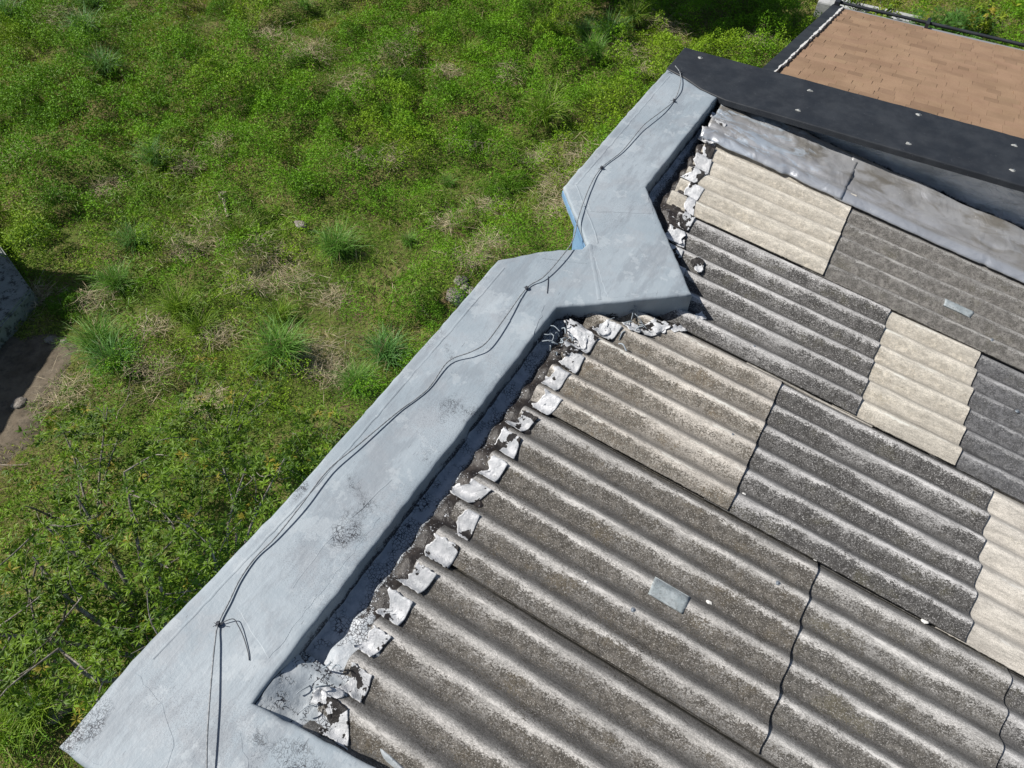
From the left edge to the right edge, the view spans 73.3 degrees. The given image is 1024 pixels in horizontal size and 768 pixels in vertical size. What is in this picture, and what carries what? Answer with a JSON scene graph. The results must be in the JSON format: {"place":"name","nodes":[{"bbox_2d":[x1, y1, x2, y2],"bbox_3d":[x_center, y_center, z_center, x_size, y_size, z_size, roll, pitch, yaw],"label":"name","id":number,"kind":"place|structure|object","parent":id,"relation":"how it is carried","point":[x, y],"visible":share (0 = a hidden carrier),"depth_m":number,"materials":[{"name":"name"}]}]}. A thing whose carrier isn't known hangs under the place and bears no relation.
{"place":"outdoors","nodes":[
{"label":"outdoors","id":0,"kind":"place"},
{"bbox_2d":[0,334,76,469],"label":"path","id":1,"kind":"structure","parent":0,"point":[26,365],"depth_m":9.53,"materials":[{"name":"grey concrete"}]},
{"bbox_2d":[0,446,51,470],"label":"dead stick","id":2,"kind":"object","parent":1,"relation":"on","point":[1,464],"visible":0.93,"depth_m":8.57,"materials":[{"name":"grey wood"}]},
{"bbox_2d":[43,336,58,344],"bbox_3d":[-6.666,-0.635,9.983,0.219,0.089,0.168,25,56,17],"label":"stone","id":3,"kind":"object","parent":1,"relation":"on","point":[48,339],"visible":0.98,"depth_m":9.94,"materials":[{"name":"grey stone"}]},
{"bbox_2d":[0,0,1023,767],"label":"ground","id":4,"kind":"structure","parent":0,"point":[172,368],"depth_m":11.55,"materials":[{"name":"green plant"}]},
{"bbox_2d":[0,0,26,21],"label":"grass clump","id":5,"kind":"object","parent":4,"relation":"on","point":[7,8],"visible":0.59,"depth_m":15.53,"materials":[{"name":"green plant"}]},
{"bbox_2d":[10,396,26,408],"bbox_3d":[-6.655,0.272,9.289,0.198,0.107,0.238,25,56,17],"label":"stone","id":6,"kind":"object","parent":4,"relation":"on","point":[18,402],"visible":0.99,"depth_m":9.26,"materials":[{"name":"grey stone"}]},
{"bbox_2d":[0,247,38,348],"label":"concrete slab","id":7,"kind":"structure","parent":4,"relation":"on","point":[17,295],"depth_m":10.19,"materials":[{"name":"grey concrete"}]},
{"bbox_2d":[0,695,45,766],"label":"grass clump","id":8,"kind":"object","parent":4,"relation":"on","point":[6,732],"visible":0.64,"depth_m":6.64,"materials":[{"name":"green plant"}]},
{"bbox_2d":[0,82,53,118],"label":"weed bush","id":9,"kind":"object","parent":4,"relation":"on","point":[10,96],"visible":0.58,"depth_m":13.40,"materials":[{"name":"green plant"}]},
{"bbox_2d":[0,611,63,692],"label":"grass clump","id":10,"kind":"object","parent":4,"relation":"on","point":[15,651],"visible":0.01,"depth_m":7.15,"materials":[{"name":"green plant"}]},
{"bbox_2d":[1,211,64,250],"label":"weed bush","id":11,"kind":"object","parent":4,"relation":"on","point":[35,228],"visible":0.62,"depth_m":11.20,"materials":[{"name":"green plant"}]},
{"bbox_2d":[0,661,82,761],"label":"grass clump","id":12,"kind":"object","parent":4,"relation":"on","point":[40,713],"visible":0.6,"depth_m":6.78,"materials":[{"name":"green plant"}]},
{"bbox_2d":[17,100,78,132],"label":"weed bush","id":13,"kind":"object","parent":4,"relation":"on","point":[37,116],"visible":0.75,"depth_m":13.13,"materials":[{"name":"green plant"}]},
{"bbox_2d":[27,180,68,207],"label":"grass clump","id":14,"kind":"object","parent":4,"relation":"on","point":[53,197],"visible":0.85,"depth_m":11.53,"materials":[{"name":"green plant"}]},
{"bbox_2d":[41,688,76,723],"bbox_3d":[-4.616,3.274,6.986,0.340,0.196,0.362,25,56,17],"label":"stone","id":15,"kind":"object","parent":4,"relation":"on","point":[53,717],"visible":0.38,"depth_m":6.91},
{"bbox_2d":[0,508,126,722],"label":"young tree","id":16,"kind":"object","parent":4,"relation":"on","point":[20,657],"visible":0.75,"depth_m":6.10,"materials":[{"name":"green plant"}]},
{"bbox_2d":[43,286,93,323],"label":"weed bush","id":17,"kind":"object","parent":4,"relation":"on","point":[65,303],"visible":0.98,"depth_m":10.29,"materials":[{"name":"green plant"}]},
{"bbox_2d":[54,3,103,34],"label":"grass clump","id":18,"kind":"object","parent":4,"relation":"on","point":[85,19],"visible":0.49,"depth_m":15.14,"materials":[{"name":"green plant"}]},
{"bbox_2d":[63,0,109,9],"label":"grass clump","id":19,"kind":"object","parent":4,"relation":"on","point":[92,2],"visible":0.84,"depth_m":15.98,"materials":[{"name":"green plant"}]},
{"bbox_2d":[0,379,180,596],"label":"young tree","id":20,"kind":"object","parent":4,"relation":"on","point":[96,427],"visible":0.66,"depth_m":7.32,"materials":[{"name":"green plant"}]},
{"bbox_2d":[73,42,126,76],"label":"grass clump","id":21,"kind":"object","parent":4,"relation":"on","point":[104,64],"visible":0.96,"depth_m":14.24,"materials":[{"name":"green plant"}]},
{"bbox_2d":[58,302,142,362],"bbox_3d":[-5.856,-0.720,9.693,1.235,0.644,1.187,-1,53,-1],"label":"grass clump","id":22,"kind":"object","parent":4,"relation":"on","point":[101,329],"visible":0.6,"depth_m":9.73,"materials":[{"name":"green plant"}]},
{"bbox_2d":[0,427,211,766],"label":"young tree","id":23,"kind":"object","parent":4,"relation":"on","point":[147,622],"visible":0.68,"depth_m":6.24,"materials":[{"name":"green plant"}]},
{"bbox_2d":[83,253,136,298],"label":"grass clump","id":24,"kind":"object","parent":4,"relation":"on","point":[115,279],"visible":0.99,"depth_m":10.50,"materials":[{"name":"green plant"}]},
{"bbox_2d":[67,323,153,382],"bbox_3d":[-5.434,-0.460,9.373,1.182,0.656,1.162,-29,58,-21],"label":"grass clump","id":25,"kind":"object","parent":4,"relation":"on","point":[108,353],"visible":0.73,"depth_m":9.41,"materials":[{"name":"green plant"}]},
{"bbox_2d":[104,216,152,251],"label":"grass clump","id":26,"kind":"object","parent":4,"relation":"on","point":[130,241],"visible":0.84,"depth_m":11.10,"materials":[{"name":"green plant"}]},
{"bbox_2d":[116,376,154,417],"bbox_3d":[-5.128,0.225,9.226,0.285,0.212,0.644,12,53,8],"label":"dead stick","id":27,"kind":"object","parent":4,"relation":"on","point":[127,398],"visible":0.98,"depth_m":9.18,"materials":[{"name":"grey wood"}]},
{"bbox_2d":[126,133,178,169],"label":"grass clump","id":28,"kind":"object","parent":4,"relation":"on","point":[155,153],"visible":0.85,"depth_m":12.28,"materials":[{"name":"green plant"}]},
{"bbox_2d":[138,269,212,330],"bbox_3d":[-4.908,-1.242,10.036,1.146,0.686,1.100,20,55,14],"label":"grass clump","id":29,"kind":"object","parent":4,"relation":"on","point":[170,303],"visible":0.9,"depth_m":10.10,"materials":[{"name":"green plant"}]},
{"bbox_2d":[170,302,222,343],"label":"grass clump","id":30,"kind":"object","parent":4,"relation":"on","point":[197,324],"visible":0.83,"depth_m":9.97,"materials":[{"name":"green plant"}]},
{"bbox_2d":[117,419,296,616],"bbox_3d":[-2.865,1.557,7.121,1.927,2.141,1.974,25,56,17],"label":"young tree","id":31,"kind":"object","parent":4,"relation":"on","point":[209,546],"visible":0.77,"depth_m":6.84,"materials":[{"name":"green plant"}]},
{"bbox_2d":[127,353,288,492],"bbox_3d":[-3.359,0.609,8.223,1.834,1.592,1.808,25,56,17],"label":"young tree","id":32,"kind":"object","parent":4,"relation":"on","point":[215,428],"visible":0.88,"depth_m":8.07,"materials":[{"name":"green plant"}]},
{"bbox_2d":[218,190,228,217],"bbox_3d":[-4.943,-3.092,11.831,0.174,0.237,0.603,-16,54,-12],"label":"stump","id":33,"kind":"object","parent":4,"relation":"on","point":[222,192],"visible":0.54,"depth_m":11.86,"materials":[{"name":"wood"}]},
{"bbox_2d":[205,0,244,18],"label":"weed bush","id":34,"kind":"object","parent":4,"relation":"on","point":[219,3],"visible":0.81,"depth_m":16.05,"materials":[{"name":"green plant"}]},
{"bbox_2d":[203,206,266,250],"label":"grass clump","id":35,"kind":"object","parent":4,"relation":"on","point":[241,224],"visible":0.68,"depth_m":11.25,"materials":[{"name":"green plant"}]},
{"bbox_2d":[223,330,277,382],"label":"grass clump","id":36,"kind":"object","parent":4,"relation":"on","point":[253,361],"visible":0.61,"depth_m":9.58,"materials":[{"name":"green plant"}]},
{"bbox_2d":[229,86,277,113],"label":"weed bush","id":37,"kind":"object","parent":4,"relation":"on","point":[248,99],"visible":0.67,"depth_m":13.69,"materials":[{"name":"green plant"}]},
{"bbox_2d":[228,299,321,375],"bbox_3d":[-3.263,-0.594,9.494,1.391,0.644,1.446,-7,53,-6],"label":"grass clump","id":38,"kind":"object","parent":4,"relation":"on","point":[284,345],"visible":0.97,"depth_m":9.55,"materials":[{"name":"green plant"}]},
{"bbox_2d":[252,288,298,325],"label":"grass clump","id":39,"kind":"object","parent":4,"relation":"on","point":[283,313],"visible":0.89,"depth_m":10.17,"materials":[{"name":"green plant"}]},
{"bbox_2d":[229,402,346,491],"bbox_3d":[-2.388,0.927,8.111,1.166,1.363,1.383,25,56,17],"label":"young tree","id":40,"kind":"object","parent":4,"relation":"on","point":[299,472],"visible":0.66,"depth_m":7.90,"materials":[{"name":"green plant"}]},
{"bbox_2d":[294,220,307,229],"bbox_3d":[-3.502,-2.635,11.404,0.258,0.142,0.169,25,56,17],"label":"stone","id":41,"kind":"object","parent":4,"relation":"on","point":[296,222],"visible":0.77,"depth_m":11.35,"materials":[{"name":"grey stone"}]},
{"bbox_2d":[285,52,318,73],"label":"weed bush","id":42,"kind":"object","parent":4,"relation":"on","point":[297,60],"visible":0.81,"depth_m":14.60,"materials":[{"name":"green plant"}]},
{"bbox_2d":[292,0,314,11],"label":"grass clump","id":43,"kind":"object","parent":4,"relation":"on","point":[305,7],"visible":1,"depth_m":16.23,"materials":[{"name":"green plant"}]},
{"bbox_2d":[284,90,329,123],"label":"weed bush","id":44,"kind":"object","parent":4,"relation":"on","point":[294,100],"visible":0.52,"depth_m":13.55,"materials":[{"name":"green plant"}]},
{"bbox_2d":[286,171,336,212],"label":"weed bush","id":45,"kind":"object","parent":4,"relation":"on","point":[314,192],"visible":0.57,"depth_m":11.97,"materials":[{"name":"green plant"}]},
{"bbox_2d":[318,86,351,113],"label":"weed bush","id":46,"kind":"object","parent":4,"relation":"on","point":[330,91],"visible":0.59,"depth_m":13.57,"materials":[{"name":"green plant"}]},
{"bbox_2d":[302,214,380,267],"bbox_3d":[-2.757,-2.301,10.858,1.153,0.554,1.200,-38,62,-26],"label":"grass clump","id":47,"kind":"object","parent":4,"relation":"on","point":[339,246],"visible":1,"depth_m":10.89,"materials":[{"name":"green plant"}]},
{"bbox_2d":[322,19,368,44],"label":"weed bush","id":48,"kind":"object","parent":4,"relation":"on","point":[342,25],"visible":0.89,"depth_m":15.38,"materials":[{"name":"green plant"}]},
{"bbox_2d":[319,353,387,403],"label":"grass clump","id":49,"kind":"object","parent":4,"relation":"on","point":[355,374],"visible":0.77,"depth_m":9.44,"materials":[{"name":"green plant"}]},
{"bbox_2d":[351,138,400,170],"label":"weed bush","id":50,"kind":"object","parent":4,"relation":"on","point":[365,150],"visible":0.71,"depth_m":12.75,"materials":[{"name":"green plant"}]},
{"bbox_2d":[368,65,391,80],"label":"grass clump","id":51,"kind":"object","parent":4,"relation":"on","point":[381,69],"visible":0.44,"depth_m":14.22,"materials":[{"name":"green plant"}]},
{"bbox_2d":[341,315,419,378],"bbox_3d":[-1.740,-0.527,9.640,1.209,0.614,1.216,32,59,21],"label":"grass clump","id":52,"kind":"object","parent":4,"relation":"on","point":[382,349],"visible":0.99,"depth_m":9.72,"materials":[{"name":"green plant"}]},
{"bbox_2d":[0,0,776,426],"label":"dry straw","id":53,"kind":"object","parent":4,"relation":"on","point":[296,274],"visible":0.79,"depth_m":10.86,"materials":[{"name":"plant"}]},
{"bbox_2d":[363,98,415,130],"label":"weed bush","id":54,"kind":"object","parent":4,"relation":"on","point":[388,106],"visible":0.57,"depth_m":13.54,"materials":[{"name":"green plant"}]},
{"bbox_2d":[379,65,421,90],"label":"weed bush","id":55,"kind":"object","parent":4,"relation":"on","point":[402,70],"visible":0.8,"depth_m":14.25,"materials":[{"name":"green plant"}]},
{"bbox_2d":[395,225,417,247],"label":"grass clump","id":56,"kind":"object","parent":4,"relation":"on","point":[409,235],"visible":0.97,"depth_m":11.18,"materials":[{"name":"green plant"}]},
{"bbox_2d":[391,118,432,141],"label":"weed bush","id":57,"kind":"object","parent":4,"relation":"on","point":[412,132],"visible":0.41,"depth_m":13.29,"materials":[{"name":"green plant"}]},
{"bbox_2d":[393,284,445,331],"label":"weed bush","id":58,"kind":"object","parent":4,"relation":"on","point":[429,301],"visible":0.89,"depth_m":10.26,"materials":[{"name":"green plant"}]},
{"bbox_2d":[422,18,455,44],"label":"weed bush","id":59,"kind":"object","parent":4,"relation":"on","point":[440,32],"visible":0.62,"depth_m":15.58,"materials":[{"name":"green plant"}]},
{"bbox_2d":[434,169,460,188],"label":"grass clump","id":60,"kind":"object","parent":4,"relation":"on","point":[447,181],"visible":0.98,"depth_m":12.47,"materials":[{"name":"green plant"}]},
{"bbox_2d":[427,76,475,110],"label":"weed bush","id":61,"kind":"object","parent":4,"relation":"on","point":[436,92],"visible":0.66,"depth_m":13.90,"materials":[{"name":"green plant"}]},
{"bbox_2d":[446,287,465,306],"bbox_3d":[-0.862,-1.336,10.536,0.306,0.225,0.341,25,56,17],"label":"stone","id":62,"kind":"object","parent":4,"relation":"on","point":[458,302],"visible":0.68,"depth_m":10.44,"materials":[{"name":"grey stone"}]},
{"bbox_2d":[453,275,468,285],"bbox_3d":[-0.791,-1.610,10.720,0.224,0.116,0.213,25,56,17],"label":"stone","id":63,"kind":"object","parent":4,"relation":"on","point":[460,279],"visible":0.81,"depth_m":10.67,"materials":[{"name":"grey stone"}]},
{"bbox_2d":[460,282,469,291],"bbox_3d":[-0.716,-1.481,10.652,0.149,0.148,0.182,25,56,17],"label":"stone","id":64,"kind":"object","parent":4,"relation":"on","point":[463,285],"visible":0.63,"depth_m":10.59,"materials":[{"name":"grey stone"}]},
{"bbox_2d":[452,32,482,58],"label":"grass clump","id":65,"kind":"object","parent":4,"relation":"on","point":[468,52],"visible":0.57,"depth_m":14.92,"materials":[{"name":"green plant"}]},
{"bbox_2d":[466,286,473,293],"bbox_3d":[-0.612,-1.435,10.611,0.245,0.142,0.186,25,56,17],"label":"stone","id":66,"kind":"object","parent":4,"relation":"on","point":[471,290],"visible":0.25,"depth_m":10.56,"materials":[{"name":"grey stone"}]},
{"bbox_2d":[448,135,497,155],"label":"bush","id":67,"kind":"object","parent":4,"relation":"on","point":[472,145],"visible":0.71,"depth_m":12.86,"materials":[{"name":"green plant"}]},
{"bbox_2d":[451,116,499,152],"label":"weed bush","id":68,"kind":"object","parent":4,"relation":"on","point":[476,122],"visible":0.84,"depth_m":13.17,"materials":[{"name":"green plant"}]},
{"bbox_2d":[470,172,514,204],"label":"weed bush","id":69,"kind":"object","parent":4,"relation":"on","point":[492,182],"visible":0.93,"depth_m":12.20,"materials":[{"name":"green plant"}]},
{"bbox_2d":[473,18,518,46],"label":"weed bush","id":70,"kind":"object","parent":4,"relation":"on","point":[485,31],"visible":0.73,"depth_m":15.20,"materials":[{"name":"green plant"}]},
{"bbox_2d":[0,0,1023,767],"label":"weed cover","id":71,"kind":"object","parent":4,"relation":"on","point":[206,58],"visible":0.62,"depth_m":13.11,"materials":[{"name":"green plant"}]},
{"bbox_2d":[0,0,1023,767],"bbox_3d":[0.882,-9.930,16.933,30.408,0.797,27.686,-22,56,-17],"label":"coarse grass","id":72,"kind":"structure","parent":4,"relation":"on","point":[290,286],"depth_m":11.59,"materials":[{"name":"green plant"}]},
{"bbox_2d":[504,169,541,193],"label":"weed bush","id":73,"kind":"object","parent":4,"relation":"on","point":[518,183],"visible":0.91,"depth_m":12.31,"materials":[{"name":"green plant"}]},
{"bbox_2d":[506,0,547,20],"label":"weed bush","id":74,"kind":"object","parent":4,"relation":"on","point":[528,4],"visible":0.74,"depth_m":15.86,"materials":[{"name":"green plant"}]},
{"bbox_2d":[59,48,1023,767],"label":"building","id":75,"kind":"structure","parent":4,"relation":"on","point":[791,308],"depth_m":3.74,"materials":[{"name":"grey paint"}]},
{"bbox_2d":[206,66,681,767],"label":"cable","id":76,"kind":"object","parent":75,"relation":"attached to","point":[218,624],"visible":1,"depth_m":3.61,"materials":[{"name":"black rubber"}]},
{"bbox_2d":[516,77,585,130],"bbox_3d":[0.645,-5.284,12.963,1.438,0.840,1.490,-37,61,-25],"label":"grass clump","id":77,"kind":"object","parent":4,"relation":"on","point":[551,115],"visible":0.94,"depth_m":13.08,"materials":[{"name":"green plant"}]},
{"bbox_2d":[531,21,571,49],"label":"weed bush","id":78,"kind":"object","parent":4,"relation":"on","point":[558,31],"visible":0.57,"depth_m":15.17,"materials":[{"name":"green plant"}]},
{"bbox_2d":[571,25,611,61],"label":"grass clump","id":79,"kind":"object","parent":4,"relation":"on","point":[593,51],"visible":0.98,"depth_m":14.42,"materials":[{"name":"green plant"}]},
{"bbox_2d":[583,6,638,42],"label":"grass clump","id":80,"kind":"object","parent":4,"relation":"on","point":[608,31],"visible":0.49,"depth_m":15.20,"materials":[{"name":"green plant"}]},
{"bbox_2d":[614,0,653,25],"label":"grass clump","id":81,"kind":"object","parent":4,"relation":"on","point":[636,20],"visible":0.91,"depth_m":15.44,"materials":[{"name":"green plant"}]},
{"bbox_2d":[843,0,870,11],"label":"shrub","id":82,"kind":"object","parent":4,"relation":"on","point":[855,2],"visible":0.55,"depth_m":15.53,"materials":[{"name":"green plant"}]},
{"bbox_2d":[813,0,927,24],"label":"concrete kerb","id":83,"kind":"structure","parent":4,"relation":"on","point":[824,5],"depth_m":16.07,"materials":[{"name":"grey concrete"}]},
{"bbox_2d":[864,0,903,18],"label":"shrub","id":84,"kind":"object","parent":4,"relation":"on","point":[891,5],"visible":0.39,"depth_m":14.79,"materials":[{"name":"green plant"}]},
{"bbox_2d":[763,0,1023,138],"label":"shingle roof","id":85,"kind":"structure","parent":4,"relation":"on","point":[966,79],"depth_m":7.34,"materials":[{"name":"brown"}]},
{"bbox_2d":[904,3,999,42],"bbox_3d":[9.306,-7.410,14.538,1.477,1.283,2.249,-24,57,-18],"label":"shrub","id":86,"kind":"object","parent":4,"relation":"on","point":[957,21],"visible":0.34,"depth_m":14.28,"materials":[{"name":"green plant"}]},
{"bbox_2d":[965,0,1021,41],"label":"shrub","id":87,"kind":"object","parent":4,"relation":"on","point":[987,25],"visible":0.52,"depth_m":14.12,"materials":[{"name":"green plant"}]},
{"bbox_2d":[570,13,604,40],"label":"grass clump","id":88,"kind":"object","parent":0,"point":[585,25],"visible":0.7,"depth_m":15.20,"materials":[{"name":"green plant"}]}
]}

